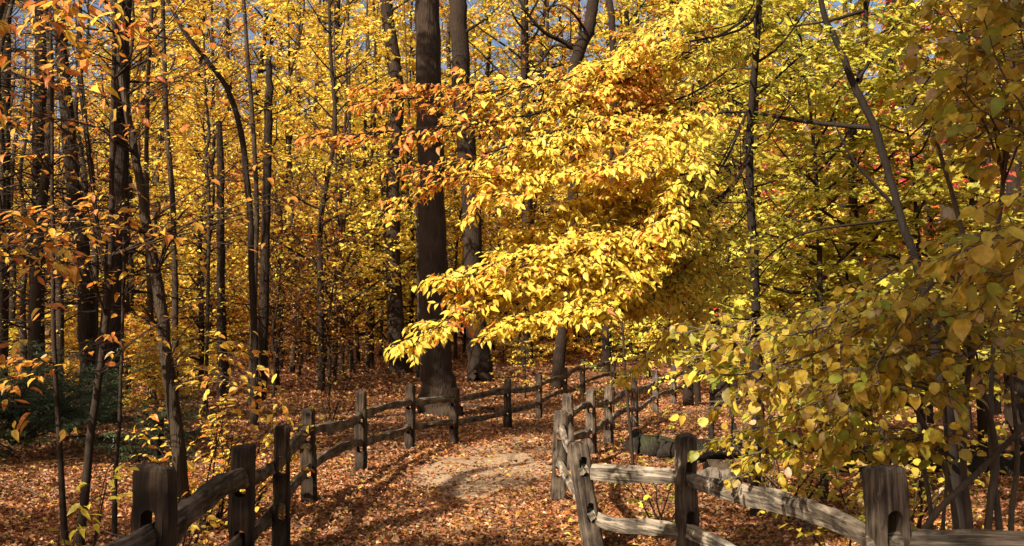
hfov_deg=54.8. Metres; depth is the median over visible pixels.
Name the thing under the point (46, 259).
understory tree
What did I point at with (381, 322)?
understory tree
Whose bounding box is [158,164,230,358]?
understory tree
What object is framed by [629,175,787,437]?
maple tree
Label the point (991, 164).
understory tree
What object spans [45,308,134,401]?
bush
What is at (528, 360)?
sapling
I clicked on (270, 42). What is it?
tall tree
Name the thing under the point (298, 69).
slender tree
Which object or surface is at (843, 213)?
understory tree
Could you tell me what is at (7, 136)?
tree
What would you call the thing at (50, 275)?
understory tree
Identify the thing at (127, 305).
bare tree
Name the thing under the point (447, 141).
understory tree
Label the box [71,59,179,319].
bare tree
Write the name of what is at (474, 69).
tall tree
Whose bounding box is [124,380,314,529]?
shrub
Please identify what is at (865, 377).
tree
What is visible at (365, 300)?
understory tree
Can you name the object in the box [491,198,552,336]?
understory tree
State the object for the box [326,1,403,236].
tall tree
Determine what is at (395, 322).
tree
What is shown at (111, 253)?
sapling
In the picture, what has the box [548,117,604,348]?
understory tree
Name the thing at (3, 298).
bare tree
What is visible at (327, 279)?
understory tree
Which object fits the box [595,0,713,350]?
tall tree
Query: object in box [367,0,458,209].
tall tree
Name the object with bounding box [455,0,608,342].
tall tree
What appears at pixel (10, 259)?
bare tree
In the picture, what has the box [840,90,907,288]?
understory tree
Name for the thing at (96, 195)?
bare tree
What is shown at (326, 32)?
tall tree
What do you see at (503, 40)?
sky
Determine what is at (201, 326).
understory tree
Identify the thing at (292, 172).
understory tree
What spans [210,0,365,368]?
understory tree
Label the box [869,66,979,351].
understory tree
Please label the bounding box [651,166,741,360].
understory tree
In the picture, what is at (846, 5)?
maple tree
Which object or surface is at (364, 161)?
slender tree
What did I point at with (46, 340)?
bush
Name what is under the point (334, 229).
understory tree
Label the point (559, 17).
tall tree
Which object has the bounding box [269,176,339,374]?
understory tree
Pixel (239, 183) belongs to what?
tall tree
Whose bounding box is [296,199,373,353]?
understory tree
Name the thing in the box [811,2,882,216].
tall tree
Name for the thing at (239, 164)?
understory tree
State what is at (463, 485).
path
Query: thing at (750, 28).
tall tree
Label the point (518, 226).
understory tree
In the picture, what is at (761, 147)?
understory tree
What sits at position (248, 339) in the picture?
bush
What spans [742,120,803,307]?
understory tree
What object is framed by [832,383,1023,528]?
shrub
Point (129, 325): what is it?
bush
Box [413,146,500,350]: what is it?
understory tree
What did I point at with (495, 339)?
bush
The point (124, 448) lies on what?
evergreen shrub
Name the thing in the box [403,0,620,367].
tall tree
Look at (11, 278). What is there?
bare tree
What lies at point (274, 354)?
understory tree
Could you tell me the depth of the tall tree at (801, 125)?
57.63 m
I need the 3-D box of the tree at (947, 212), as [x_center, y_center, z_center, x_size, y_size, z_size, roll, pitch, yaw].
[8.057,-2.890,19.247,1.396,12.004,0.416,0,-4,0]
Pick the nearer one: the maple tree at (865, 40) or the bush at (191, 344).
the maple tree at (865, 40)
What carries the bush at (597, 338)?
on the ground
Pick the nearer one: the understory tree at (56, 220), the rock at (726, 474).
the rock at (726, 474)
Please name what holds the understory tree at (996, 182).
on the ground
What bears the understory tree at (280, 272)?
on the ground
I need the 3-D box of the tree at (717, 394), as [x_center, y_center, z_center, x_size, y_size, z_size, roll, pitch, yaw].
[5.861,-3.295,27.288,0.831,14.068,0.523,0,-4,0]
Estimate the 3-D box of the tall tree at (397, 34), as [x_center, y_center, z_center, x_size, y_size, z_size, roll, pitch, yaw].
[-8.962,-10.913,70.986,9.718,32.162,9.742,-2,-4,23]
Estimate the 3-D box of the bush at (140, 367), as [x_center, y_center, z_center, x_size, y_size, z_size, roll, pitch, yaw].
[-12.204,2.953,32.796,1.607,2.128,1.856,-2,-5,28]
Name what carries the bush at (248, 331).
on the ground
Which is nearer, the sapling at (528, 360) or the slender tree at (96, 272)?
the slender tree at (96, 272)
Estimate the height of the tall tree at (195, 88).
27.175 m
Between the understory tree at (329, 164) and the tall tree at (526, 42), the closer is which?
the understory tree at (329, 164)
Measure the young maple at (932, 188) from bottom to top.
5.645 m
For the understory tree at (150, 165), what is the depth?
56.15 m
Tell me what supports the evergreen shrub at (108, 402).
on the ground
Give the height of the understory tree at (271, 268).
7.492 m
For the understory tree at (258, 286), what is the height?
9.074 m
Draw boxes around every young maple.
[648,0,961,502]
[761,19,1023,497]
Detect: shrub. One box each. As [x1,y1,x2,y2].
[0,338,135,464]
[0,339,164,447]
[45,524,73,545]
[73,399,199,463]
[118,492,227,545]
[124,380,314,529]
[124,392,225,442]
[194,394,325,505]
[304,343,375,435]
[604,435,697,521]
[702,401,785,489]
[717,414,875,521]
[742,439,942,545]
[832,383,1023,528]
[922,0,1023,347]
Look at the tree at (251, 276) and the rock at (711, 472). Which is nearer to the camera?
the rock at (711, 472)
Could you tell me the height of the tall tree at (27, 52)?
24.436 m
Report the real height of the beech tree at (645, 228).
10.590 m
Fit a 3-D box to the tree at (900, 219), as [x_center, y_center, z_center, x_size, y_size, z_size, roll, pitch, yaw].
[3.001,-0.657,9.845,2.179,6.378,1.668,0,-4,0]
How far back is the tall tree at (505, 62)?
69.57 m
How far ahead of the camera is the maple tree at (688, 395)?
26.82 m
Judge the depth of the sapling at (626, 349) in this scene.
20.42 m
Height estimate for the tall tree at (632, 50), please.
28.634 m
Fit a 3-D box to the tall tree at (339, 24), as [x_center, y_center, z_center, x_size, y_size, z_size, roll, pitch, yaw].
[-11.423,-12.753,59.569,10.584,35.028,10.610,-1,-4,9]
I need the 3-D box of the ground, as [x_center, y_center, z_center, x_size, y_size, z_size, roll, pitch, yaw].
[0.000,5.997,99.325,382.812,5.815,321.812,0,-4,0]
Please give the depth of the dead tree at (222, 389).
30.01 m
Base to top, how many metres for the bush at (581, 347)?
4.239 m
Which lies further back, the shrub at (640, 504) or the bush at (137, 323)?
the bush at (137, 323)
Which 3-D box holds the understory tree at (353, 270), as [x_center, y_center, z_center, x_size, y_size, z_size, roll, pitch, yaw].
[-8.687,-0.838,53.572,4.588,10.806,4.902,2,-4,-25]
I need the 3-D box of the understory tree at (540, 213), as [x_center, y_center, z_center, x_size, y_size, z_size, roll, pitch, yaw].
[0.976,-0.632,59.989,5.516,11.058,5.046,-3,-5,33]
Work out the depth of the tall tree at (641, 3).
63.51 m
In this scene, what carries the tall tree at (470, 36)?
on the ground
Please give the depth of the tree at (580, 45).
34.31 m
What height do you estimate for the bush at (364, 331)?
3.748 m
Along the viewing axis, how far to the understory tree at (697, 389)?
27.69 m
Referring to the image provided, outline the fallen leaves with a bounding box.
[0,342,1023,545]
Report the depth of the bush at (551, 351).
46.28 m
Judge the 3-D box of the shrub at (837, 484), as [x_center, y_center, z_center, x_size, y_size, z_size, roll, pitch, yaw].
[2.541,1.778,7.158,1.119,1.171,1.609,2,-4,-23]
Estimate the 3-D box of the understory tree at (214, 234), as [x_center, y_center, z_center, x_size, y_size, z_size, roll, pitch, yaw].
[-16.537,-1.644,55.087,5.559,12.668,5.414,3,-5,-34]
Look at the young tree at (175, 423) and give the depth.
9.22 m
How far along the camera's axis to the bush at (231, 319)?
48.78 m
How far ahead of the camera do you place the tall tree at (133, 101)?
71.43 m
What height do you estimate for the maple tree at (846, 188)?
6.454 m
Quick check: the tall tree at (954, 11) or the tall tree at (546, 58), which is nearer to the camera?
the tall tree at (954, 11)
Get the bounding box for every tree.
[0,0,85,396]
[0,0,107,353]
[0,0,133,424]
[0,0,148,411]
[0,0,171,441]
[0,0,351,534]
[0,9,142,393]
[0,32,68,372]
[0,71,44,338]
[1,0,63,392]
[6,24,35,347]
[6,56,75,402]
[7,0,149,335]
[8,34,59,380]
[9,0,111,398]
[9,138,75,354]
[11,0,87,162]
[11,24,57,318]
[11,44,32,227]
[13,0,144,389]
[14,6,97,239]
[14,100,102,328]
[14,161,64,316]
[15,122,99,358]
[16,165,100,329]
[16,200,73,323]
[17,0,219,178]
[23,0,216,352]
[45,85,189,308]
[45,134,105,312]
[47,186,91,345]
[54,0,205,242]
[59,0,192,398]
[60,0,205,242]
[63,0,224,425]
[64,174,144,335]
[65,158,169,320]
[66,0,198,353]
[68,149,135,333]
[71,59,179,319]
[85,0,241,256]
[88,0,233,374]
[95,157,161,337]
[99,0,215,401]
[99,78,228,335]
[99,114,169,302]
[100,72,205,311]
[106,0,258,341]
[128,60,284,388]
[131,0,294,374]
[133,0,225,258]
[133,0,228,380]
[142,0,242,341]
[149,63,283,336]
[158,0,319,426]
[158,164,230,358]
[163,1,252,239]
[164,151,270,364]
[165,142,262,327]
[166,0,247,415]
[166,137,248,348]
[171,0,308,339]
[179,110,274,396]
[181,95,284,352]
[182,0,354,250]
[187,0,326,404]
[192,54,302,401]
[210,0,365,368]
[211,0,328,258]
[213,0,397,372]
[214,0,418,391]
[222,186,321,395]
[225,24,355,308]
[225,162,338,390]
[228,184,316,375]
[229,43,363,362]
[231,0,312,257]
[232,0,413,347]
[234,172,326,385]
[235,119,310,311]
[239,176,311,359]
[247,0,381,202]
[259,0,416,373]
[269,0,394,251]
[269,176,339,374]
[273,0,373,337]
[275,0,348,355]
[275,177,388,397]
[278,173,378,386]
[283,0,354,362]
[284,62,415,362]
[285,184,372,366]
[293,0,935,517]
[295,0,381,380]
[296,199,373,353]
[299,0,387,372]
[300,198,351,351]
[301,133,383,350]
[302,0,414,338]
[305,1,417,361]
[305,52,464,347]
[309,0,456,334]
[316,65,411,355]
[324,162,386,351]
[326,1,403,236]
[329,0,410,368]
[331,0,411,365]
[345,29,460,361]
[347,0,416,360]
[348,108,450,324]
[363,84,465,354]
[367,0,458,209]
[373,0,412,374]
[374,0,459,334]
[378,1,419,378]
[382,189,416,331]
[395,0,515,343]
[400,67,481,294]
[401,0,512,342]
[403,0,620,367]
[404,79,519,358]
[411,8,520,240]
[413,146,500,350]
[414,0,462,417]
[441,0,534,271]
[444,182,508,343]
[445,185,494,353]
[448,0,518,382]
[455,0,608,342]
[458,140,535,348]
[482,0,598,389]
[482,102,587,357]
[486,0,606,344]
[486,5,560,342]
[488,11,559,250]
[490,133,575,352]
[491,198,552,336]
[492,185,546,316]
[529,0,721,352]
[531,0,606,338]
[536,0,623,343]
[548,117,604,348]
[550,144,605,352]
[554,0,655,212]
[572,0,716,347]
[579,8,652,337]
[580,0,654,372]
[581,94,662,357]
[583,0,724,185]
[587,0,915,460]
[590,0,676,330]
[593,0,738,329]
[594,0,780,405]
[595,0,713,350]
[601,0,677,327]
[602,0,804,321]
[618,2,798,406]
[623,0,790,404]
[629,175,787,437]
[645,6,806,338]
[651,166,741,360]
[657,8,804,377]
[662,0,1023,530]
[663,0,792,193]
[683,0,1022,474]
[694,0,819,288]
[699,0,965,529]
[700,36,807,333]
[705,79,929,429]
[715,4,737,407]
[717,100,810,377]
[719,0,992,407]
[738,2,899,305]
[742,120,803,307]
[747,4,832,287]
[762,1,844,308]
[763,0,945,336]
[769,91,885,334]
[771,85,877,318]
[779,155,838,307]
[793,35,899,304]
[806,0,1015,425]
[811,0,1023,451]
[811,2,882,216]
[836,66,961,295]
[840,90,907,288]
[858,0,1022,221]
[863,0,932,244]
[867,1,1023,415]
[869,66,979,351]
[870,0,1000,209]
[875,5,978,289]
[883,0,906,391]
[895,0,971,430]
[906,123,996,349]
[912,1,1023,264]
[912,32,1023,334]
[938,65,1023,347]
[1004,0,1023,427]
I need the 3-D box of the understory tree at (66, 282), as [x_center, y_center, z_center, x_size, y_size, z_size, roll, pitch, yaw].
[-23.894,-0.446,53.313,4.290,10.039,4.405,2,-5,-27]
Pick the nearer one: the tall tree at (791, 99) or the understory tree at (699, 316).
the understory tree at (699, 316)
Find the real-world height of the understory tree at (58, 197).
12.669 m
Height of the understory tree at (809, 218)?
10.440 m
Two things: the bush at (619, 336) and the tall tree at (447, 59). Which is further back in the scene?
the tall tree at (447, 59)
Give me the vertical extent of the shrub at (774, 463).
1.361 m
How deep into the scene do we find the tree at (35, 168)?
27.21 m
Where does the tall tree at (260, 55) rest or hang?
on the ground
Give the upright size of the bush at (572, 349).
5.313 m
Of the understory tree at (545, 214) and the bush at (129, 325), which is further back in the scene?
the understory tree at (545, 214)
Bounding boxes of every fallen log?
[624,429,674,458]
[697,405,818,460]
[703,447,765,482]
[839,408,1023,476]
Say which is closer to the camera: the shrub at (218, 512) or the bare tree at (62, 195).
the shrub at (218, 512)
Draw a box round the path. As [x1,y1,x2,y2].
[339,386,845,545]
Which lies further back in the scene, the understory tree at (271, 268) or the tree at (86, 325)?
the understory tree at (271, 268)
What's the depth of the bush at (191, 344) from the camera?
40.12 m
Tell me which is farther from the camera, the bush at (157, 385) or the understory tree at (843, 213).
the understory tree at (843, 213)
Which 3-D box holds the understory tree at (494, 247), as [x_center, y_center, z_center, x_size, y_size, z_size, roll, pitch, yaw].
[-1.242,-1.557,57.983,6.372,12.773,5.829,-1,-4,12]
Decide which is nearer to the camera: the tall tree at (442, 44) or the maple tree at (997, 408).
the maple tree at (997, 408)
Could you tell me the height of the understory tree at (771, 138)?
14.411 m
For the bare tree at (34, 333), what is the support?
on the ground
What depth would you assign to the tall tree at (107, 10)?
63.21 m
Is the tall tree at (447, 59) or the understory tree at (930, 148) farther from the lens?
the tall tree at (447, 59)
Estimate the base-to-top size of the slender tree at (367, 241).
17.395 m
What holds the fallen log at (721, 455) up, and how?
on the ground
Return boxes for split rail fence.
[102,351,650,545]
[551,364,1023,545]
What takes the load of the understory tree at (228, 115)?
on the ground
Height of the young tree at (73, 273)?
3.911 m
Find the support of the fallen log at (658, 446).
on the ground
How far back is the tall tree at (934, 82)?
50.26 m
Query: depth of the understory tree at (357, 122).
44.18 m
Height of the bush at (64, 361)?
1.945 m
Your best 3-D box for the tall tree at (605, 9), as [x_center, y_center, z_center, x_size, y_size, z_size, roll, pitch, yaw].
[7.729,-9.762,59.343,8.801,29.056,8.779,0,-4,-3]
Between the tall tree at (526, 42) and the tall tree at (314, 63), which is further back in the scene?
the tall tree at (314, 63)
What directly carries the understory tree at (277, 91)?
on the ground
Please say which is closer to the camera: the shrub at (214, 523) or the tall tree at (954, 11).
the shrub at (214, 523)
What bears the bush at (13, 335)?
on the ground
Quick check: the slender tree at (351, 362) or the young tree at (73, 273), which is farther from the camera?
the slender tree at (351, 362)
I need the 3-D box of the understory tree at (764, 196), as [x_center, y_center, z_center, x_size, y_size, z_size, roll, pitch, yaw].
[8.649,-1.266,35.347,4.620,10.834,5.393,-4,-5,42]
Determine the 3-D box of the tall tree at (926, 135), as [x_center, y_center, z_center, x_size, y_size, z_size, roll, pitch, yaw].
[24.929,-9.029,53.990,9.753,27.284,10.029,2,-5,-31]
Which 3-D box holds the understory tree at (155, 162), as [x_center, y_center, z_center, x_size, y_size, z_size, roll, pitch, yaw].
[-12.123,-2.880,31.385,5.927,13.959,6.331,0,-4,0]
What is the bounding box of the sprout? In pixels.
[64,463,139,545]
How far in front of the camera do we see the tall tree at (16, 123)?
76.54 m
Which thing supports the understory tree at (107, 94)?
on the ground
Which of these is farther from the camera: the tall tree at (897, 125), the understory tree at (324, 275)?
the tall tree at (897, 125)
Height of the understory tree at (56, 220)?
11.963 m
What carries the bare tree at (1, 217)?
on the ground
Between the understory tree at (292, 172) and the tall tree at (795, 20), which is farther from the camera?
the tall tree at (795, 20)
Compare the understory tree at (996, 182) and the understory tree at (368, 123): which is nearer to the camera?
the understory tree at (996, 182)
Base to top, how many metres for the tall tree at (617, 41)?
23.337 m
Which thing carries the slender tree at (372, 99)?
on the ground
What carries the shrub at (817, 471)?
on the ground
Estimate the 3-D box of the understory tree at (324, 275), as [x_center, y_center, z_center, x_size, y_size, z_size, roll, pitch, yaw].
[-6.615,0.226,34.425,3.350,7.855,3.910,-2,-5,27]
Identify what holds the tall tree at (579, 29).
on the ground
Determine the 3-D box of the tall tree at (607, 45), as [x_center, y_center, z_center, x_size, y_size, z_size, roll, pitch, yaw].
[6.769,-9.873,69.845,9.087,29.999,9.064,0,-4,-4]
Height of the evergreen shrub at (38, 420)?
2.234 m
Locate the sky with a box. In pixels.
[11,0,998,325]
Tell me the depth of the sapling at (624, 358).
14.30 m
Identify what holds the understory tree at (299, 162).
on the ground
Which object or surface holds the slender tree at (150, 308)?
on the ground
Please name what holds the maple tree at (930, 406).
on the ground
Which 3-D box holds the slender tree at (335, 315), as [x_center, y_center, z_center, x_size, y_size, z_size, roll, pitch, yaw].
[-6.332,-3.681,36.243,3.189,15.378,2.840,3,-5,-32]
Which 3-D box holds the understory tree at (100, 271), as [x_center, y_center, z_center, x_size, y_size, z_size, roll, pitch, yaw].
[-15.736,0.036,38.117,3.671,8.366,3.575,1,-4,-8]
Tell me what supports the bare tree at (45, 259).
on the ground
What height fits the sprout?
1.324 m
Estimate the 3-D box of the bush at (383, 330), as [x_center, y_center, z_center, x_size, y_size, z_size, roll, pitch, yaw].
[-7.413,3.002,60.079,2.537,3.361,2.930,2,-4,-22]
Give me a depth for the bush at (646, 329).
53.63 m
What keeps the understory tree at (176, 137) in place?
on the ground
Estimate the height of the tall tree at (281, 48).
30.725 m
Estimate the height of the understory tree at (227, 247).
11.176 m
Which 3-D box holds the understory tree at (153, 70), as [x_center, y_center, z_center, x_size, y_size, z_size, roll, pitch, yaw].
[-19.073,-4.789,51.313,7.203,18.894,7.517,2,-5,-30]
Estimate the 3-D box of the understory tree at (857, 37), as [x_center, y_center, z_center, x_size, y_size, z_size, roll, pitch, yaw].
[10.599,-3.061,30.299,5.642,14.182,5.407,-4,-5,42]
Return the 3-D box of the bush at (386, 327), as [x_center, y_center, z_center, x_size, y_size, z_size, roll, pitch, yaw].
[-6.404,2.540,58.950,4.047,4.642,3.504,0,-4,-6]
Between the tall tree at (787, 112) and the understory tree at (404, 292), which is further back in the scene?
the tall tree at (787, 112)
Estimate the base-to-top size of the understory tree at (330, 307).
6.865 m
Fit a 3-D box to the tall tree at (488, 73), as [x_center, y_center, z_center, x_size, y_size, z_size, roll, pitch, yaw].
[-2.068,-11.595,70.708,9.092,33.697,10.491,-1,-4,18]
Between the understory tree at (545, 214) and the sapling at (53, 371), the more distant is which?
the understory tree at (545, 214)
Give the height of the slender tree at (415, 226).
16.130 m
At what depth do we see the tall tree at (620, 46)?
73.80 m
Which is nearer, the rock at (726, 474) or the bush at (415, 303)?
the rock at (726, 474)
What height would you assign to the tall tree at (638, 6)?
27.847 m
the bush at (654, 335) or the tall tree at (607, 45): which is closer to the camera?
the bush at (654, 335)
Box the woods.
[11,32,1000,338]
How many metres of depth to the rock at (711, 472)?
12.06 m
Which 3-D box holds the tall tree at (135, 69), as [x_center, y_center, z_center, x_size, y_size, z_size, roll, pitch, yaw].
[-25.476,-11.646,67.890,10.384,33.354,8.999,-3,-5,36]
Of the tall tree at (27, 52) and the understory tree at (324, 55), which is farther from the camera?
the tall tree at (27, 52)
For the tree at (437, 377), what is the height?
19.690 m
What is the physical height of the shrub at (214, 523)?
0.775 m
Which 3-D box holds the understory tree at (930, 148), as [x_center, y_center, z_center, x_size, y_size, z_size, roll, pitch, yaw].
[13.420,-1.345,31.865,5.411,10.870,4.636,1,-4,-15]
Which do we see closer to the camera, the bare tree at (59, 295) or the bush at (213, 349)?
the bare tree at (59, 295)
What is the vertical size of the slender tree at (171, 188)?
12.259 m
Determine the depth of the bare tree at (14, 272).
35.57 m
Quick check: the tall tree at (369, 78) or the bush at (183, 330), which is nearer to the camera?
the bush at (183, 330)
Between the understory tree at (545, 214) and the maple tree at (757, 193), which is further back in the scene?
the understory tree at (545, 214)
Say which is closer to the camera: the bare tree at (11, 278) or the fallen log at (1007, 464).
the fallen log at (1007, 464)
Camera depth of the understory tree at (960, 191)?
33.27 m
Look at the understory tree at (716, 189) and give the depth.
25.43 m
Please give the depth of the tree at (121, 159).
21.01 m
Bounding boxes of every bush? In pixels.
[8,321,19,379]
[14,318,68,373]
[44,338,75,388]
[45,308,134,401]
[66,311,160,404]
[122,318,187,410]
[123,323,206,414]
[131,270,186,346]
[131,331,159,386]
[158,344,200,397]
[166,294,197,347]
[180,328,213,370]
[184,329,232,381]
[196,282,249,358]
[213,268,270,352]
[231,299,288,359]
[234,297,291,357]
[289,284,345,354]
[353,299,386,344]
[374,298,405,341]
[374,307,413,346]
[402,273,452,354]
[486,305,520,362]
[513,273,595,360]
[533,309,580,364]
[550,284,601,354]
[569,278,649,351]
[578,282,652,362]
[580,279,646,355]
[611,275,664,348]
[611,291,664,354]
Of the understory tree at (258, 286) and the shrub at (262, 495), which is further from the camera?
the understory tree at (258, 286)
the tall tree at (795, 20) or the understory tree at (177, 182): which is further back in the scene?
the tall tree at (795, 20)
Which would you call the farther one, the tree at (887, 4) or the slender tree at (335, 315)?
the slender tree at (335, 315)
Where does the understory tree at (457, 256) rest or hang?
on the ground
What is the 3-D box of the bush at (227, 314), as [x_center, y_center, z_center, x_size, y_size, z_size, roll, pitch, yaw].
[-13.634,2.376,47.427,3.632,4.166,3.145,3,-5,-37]
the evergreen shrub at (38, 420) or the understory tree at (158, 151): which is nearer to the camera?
the evergreen shrub at (38, 420)
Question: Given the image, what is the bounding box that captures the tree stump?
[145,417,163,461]
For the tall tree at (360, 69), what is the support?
on the ground
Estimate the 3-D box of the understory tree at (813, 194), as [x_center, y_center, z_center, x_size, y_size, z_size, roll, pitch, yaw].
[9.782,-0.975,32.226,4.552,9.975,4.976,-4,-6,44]
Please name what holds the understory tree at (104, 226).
on the ground
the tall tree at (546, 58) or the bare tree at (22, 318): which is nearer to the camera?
the bare tree at (22, 318)
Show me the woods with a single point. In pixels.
(351, 190)
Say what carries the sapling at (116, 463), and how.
on the ground
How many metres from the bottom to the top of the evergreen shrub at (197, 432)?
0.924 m
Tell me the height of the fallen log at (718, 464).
0.616 m
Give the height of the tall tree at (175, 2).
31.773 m
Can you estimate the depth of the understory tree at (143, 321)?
47.36 m
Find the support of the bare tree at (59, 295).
on the ground
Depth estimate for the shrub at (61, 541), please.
5.58 m
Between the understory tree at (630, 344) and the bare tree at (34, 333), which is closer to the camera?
the bare tree at (34, 333)
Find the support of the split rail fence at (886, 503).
on the ground
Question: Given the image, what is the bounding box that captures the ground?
[0,328,1023,545]
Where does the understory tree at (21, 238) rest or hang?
on the ground
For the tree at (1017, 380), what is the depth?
19.86 m
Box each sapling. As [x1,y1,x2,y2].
[0,0,333,545]
[0,5,245,545]
[111,167,222,540]
[489,325,558,398]
[575,322,648,428]
[581,296,657,464]
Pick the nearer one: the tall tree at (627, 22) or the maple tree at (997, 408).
the maple tree at (997, 408)
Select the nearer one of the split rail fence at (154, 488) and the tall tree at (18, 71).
the split rail fence at (154, 488)
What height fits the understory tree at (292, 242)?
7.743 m
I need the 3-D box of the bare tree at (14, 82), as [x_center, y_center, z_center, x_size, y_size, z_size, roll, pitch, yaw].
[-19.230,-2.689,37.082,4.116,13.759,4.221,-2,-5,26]
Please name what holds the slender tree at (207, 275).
on the ground
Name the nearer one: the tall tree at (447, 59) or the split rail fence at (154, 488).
the split rail fence at (154, 488)
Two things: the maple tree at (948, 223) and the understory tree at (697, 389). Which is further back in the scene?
the understory tree at (697, 389)
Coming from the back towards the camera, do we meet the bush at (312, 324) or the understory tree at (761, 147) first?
the bush at (312, 324)
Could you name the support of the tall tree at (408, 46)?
on the ground
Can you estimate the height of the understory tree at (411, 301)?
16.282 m
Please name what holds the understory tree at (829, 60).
on the ground
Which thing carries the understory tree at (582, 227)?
on the ground
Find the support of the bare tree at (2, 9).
on the ground
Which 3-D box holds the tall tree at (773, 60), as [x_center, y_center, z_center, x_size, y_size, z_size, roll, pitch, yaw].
[13.991,-11.486,62.464,11.634,32.548,11.964,-2,-5,29]
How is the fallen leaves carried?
on the ground
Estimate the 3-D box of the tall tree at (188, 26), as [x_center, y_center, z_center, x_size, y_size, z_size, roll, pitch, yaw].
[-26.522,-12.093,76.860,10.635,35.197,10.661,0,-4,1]
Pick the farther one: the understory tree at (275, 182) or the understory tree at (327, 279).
the understory tree at (275, 182)
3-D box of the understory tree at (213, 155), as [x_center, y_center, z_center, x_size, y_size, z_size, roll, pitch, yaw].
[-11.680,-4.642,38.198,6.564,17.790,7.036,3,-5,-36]
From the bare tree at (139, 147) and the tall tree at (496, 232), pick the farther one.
the tall tree at (496, 232)
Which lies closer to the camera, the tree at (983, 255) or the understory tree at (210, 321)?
the tree at (983, 255)
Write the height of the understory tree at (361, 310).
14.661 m
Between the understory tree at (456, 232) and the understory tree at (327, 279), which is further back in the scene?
the understory tree at (456, 232)
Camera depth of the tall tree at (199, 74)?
64.88 m
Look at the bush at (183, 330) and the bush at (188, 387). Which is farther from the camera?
the bush at (183, 330)
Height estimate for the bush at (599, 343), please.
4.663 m
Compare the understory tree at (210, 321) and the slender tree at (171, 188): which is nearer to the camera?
the slender tree at (171, 188)
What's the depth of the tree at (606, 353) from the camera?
40.45 m
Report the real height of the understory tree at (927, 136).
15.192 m
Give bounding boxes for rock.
[697,467,721,479]
[713,467,743,480]
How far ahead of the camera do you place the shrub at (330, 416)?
18.79 m
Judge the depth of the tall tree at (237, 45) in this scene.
75.34 m
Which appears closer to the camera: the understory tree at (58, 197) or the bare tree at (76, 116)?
the bare tree at (76, 116)
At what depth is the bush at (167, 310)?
50.33 m
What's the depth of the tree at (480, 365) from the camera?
37.08 m
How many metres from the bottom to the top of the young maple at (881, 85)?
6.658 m
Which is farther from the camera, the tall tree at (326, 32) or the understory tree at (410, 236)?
the tall tree at (326, 32)
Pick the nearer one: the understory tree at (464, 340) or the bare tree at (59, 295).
the bare tree at (59, 295)
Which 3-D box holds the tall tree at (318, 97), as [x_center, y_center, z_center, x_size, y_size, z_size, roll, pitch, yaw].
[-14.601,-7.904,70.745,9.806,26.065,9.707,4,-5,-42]
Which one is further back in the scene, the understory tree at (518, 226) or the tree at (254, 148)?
the understory tree at (518, 226)
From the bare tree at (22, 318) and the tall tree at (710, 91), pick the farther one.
the tall tree at (710, 91)
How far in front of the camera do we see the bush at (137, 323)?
24.82 m
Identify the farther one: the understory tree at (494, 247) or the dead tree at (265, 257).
the understory tree at (494, 247)
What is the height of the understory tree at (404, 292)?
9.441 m
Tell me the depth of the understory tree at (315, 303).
53.50 m
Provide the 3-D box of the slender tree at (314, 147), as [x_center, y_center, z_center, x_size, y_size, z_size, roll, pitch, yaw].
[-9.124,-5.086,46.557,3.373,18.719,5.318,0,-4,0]

